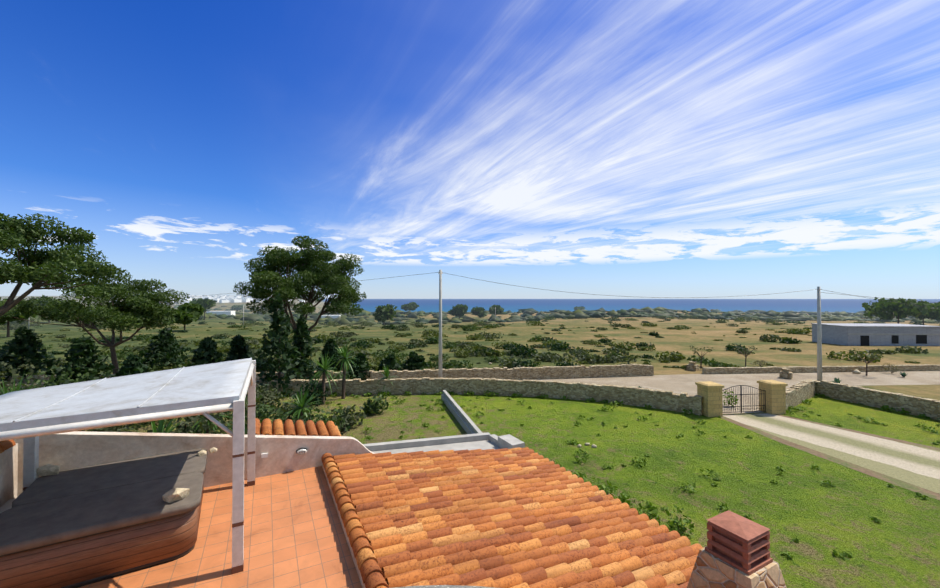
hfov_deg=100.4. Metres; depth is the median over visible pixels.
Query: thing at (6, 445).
roof tiles
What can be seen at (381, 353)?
roadside shrubs
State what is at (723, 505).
lawn weeds
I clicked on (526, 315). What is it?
scrub bushes
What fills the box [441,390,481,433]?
concrete garden wall
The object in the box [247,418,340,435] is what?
roof tiles
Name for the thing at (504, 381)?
stone garden walls
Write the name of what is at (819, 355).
utility poles
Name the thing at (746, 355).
roadside olive trees
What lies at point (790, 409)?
wall weeds
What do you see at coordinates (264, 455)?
wall socket
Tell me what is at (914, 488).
driveway edge soil
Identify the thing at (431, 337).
scrub bushes
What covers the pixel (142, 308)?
pine
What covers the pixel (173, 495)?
cover rocks
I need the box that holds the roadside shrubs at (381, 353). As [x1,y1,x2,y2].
[340,339,655,361]
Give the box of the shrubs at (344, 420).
[0,357,429,434]
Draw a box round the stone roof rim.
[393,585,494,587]
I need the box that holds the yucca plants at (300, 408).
[0,344,397,433]
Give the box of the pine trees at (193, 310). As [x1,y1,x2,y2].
[0,295,939,336]
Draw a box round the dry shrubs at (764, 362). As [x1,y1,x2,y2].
[353,360,903,441]
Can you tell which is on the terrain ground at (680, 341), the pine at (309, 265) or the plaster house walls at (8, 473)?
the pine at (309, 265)
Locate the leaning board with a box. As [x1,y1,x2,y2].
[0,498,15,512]
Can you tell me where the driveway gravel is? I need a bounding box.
[723,413,939,493]
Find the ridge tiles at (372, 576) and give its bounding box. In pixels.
[321,453,388,587]
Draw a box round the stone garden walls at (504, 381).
[0,364,939,419]
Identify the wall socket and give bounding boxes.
[261,453,267,457]
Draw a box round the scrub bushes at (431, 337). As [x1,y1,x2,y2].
[0,315,939,372]
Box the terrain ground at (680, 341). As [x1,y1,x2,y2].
[0,296,939,413]
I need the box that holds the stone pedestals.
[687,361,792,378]
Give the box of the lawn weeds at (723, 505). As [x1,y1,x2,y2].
[183,392,939,560]
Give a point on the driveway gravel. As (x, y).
(914, 465)
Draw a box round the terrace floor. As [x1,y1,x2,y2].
[78,466,361,587]
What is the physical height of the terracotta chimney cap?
0.431 m
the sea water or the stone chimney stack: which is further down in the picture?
the stone chimney stack
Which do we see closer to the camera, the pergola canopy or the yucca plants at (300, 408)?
the pergola canopy
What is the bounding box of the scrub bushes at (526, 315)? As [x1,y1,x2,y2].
[86,304,939,324]
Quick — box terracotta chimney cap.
[705,510,772,575]
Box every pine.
[0,213,131,316]
[0,273,189,373]
[233,236,366,334]
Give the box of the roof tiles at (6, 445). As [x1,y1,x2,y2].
[0,439,15,453]
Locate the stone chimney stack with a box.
[687,547,786,587]
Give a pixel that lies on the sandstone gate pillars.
(710, 392)
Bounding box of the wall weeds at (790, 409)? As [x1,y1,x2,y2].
[278,390,939,419]
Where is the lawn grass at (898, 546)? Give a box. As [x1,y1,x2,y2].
[85,394,939,587]
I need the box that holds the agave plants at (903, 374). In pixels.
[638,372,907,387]
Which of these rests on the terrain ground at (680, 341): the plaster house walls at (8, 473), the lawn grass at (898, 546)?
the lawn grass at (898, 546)
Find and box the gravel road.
[534,371,939,413]
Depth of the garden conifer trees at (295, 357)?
31.75 m
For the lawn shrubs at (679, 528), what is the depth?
12.18 m
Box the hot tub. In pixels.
[0,448,206,587]
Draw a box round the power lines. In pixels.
[181,272,937,308]
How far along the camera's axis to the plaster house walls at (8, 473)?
6.23 m
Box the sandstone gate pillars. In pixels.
[695,380,787,416]
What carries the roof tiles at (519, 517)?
attached to the plaster house walls at (8, 473)
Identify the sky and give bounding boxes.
[0,0,939,298]
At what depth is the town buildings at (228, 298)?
1540.02 m
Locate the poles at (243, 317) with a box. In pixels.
[28,305,495,328]
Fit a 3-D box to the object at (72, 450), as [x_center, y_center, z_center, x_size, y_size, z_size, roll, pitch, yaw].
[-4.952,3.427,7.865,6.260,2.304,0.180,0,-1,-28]
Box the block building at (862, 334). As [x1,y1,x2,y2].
[811,323,939,345]
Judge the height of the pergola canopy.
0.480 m
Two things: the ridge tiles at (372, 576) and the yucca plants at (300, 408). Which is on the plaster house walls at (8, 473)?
the ridge tiles at (372, 576)
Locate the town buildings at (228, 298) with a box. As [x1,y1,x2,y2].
[110,295,340,317]
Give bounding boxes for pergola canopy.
[0,358,251,431]
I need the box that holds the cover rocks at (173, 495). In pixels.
[36,447,216,502]
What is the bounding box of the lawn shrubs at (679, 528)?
[551,390,737,539]
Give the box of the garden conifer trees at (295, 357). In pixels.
[0,292,428,398]
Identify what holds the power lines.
attached to the utility poles at (819, 355)
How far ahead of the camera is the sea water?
2852.62 m
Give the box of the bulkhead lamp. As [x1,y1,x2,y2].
[296,448,306,454]
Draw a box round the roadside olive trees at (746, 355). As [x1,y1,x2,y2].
[689,345,883,375]
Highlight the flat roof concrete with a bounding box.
[363,432,524,453]
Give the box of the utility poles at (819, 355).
[438,270,821,380]
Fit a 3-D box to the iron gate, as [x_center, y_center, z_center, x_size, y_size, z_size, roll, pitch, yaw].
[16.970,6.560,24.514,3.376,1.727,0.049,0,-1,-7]
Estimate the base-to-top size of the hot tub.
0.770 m
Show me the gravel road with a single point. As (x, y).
(678, 383)
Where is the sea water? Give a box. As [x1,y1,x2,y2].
[322,299,939,312]
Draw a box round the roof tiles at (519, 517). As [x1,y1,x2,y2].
[332,447,702,587]
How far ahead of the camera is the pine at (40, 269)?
23.90 m
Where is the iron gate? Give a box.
[722,385,765,412]
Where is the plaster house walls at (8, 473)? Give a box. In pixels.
[0,443,364,587]
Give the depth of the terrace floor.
5.85 m
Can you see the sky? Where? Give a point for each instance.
(636, 149)
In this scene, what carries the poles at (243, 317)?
on the terrain ground at (680, 341)
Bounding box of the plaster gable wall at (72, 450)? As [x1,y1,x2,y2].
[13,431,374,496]
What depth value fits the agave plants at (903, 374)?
32.03 m
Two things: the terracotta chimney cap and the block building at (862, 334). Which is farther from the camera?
the block building at (862, 334)
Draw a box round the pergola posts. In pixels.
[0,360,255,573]
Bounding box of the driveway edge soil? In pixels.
[721,413,939,499]
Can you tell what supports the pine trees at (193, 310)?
on the terrain ground at (680, 341)
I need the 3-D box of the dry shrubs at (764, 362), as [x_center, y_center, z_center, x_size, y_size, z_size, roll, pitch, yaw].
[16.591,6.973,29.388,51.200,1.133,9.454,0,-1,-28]

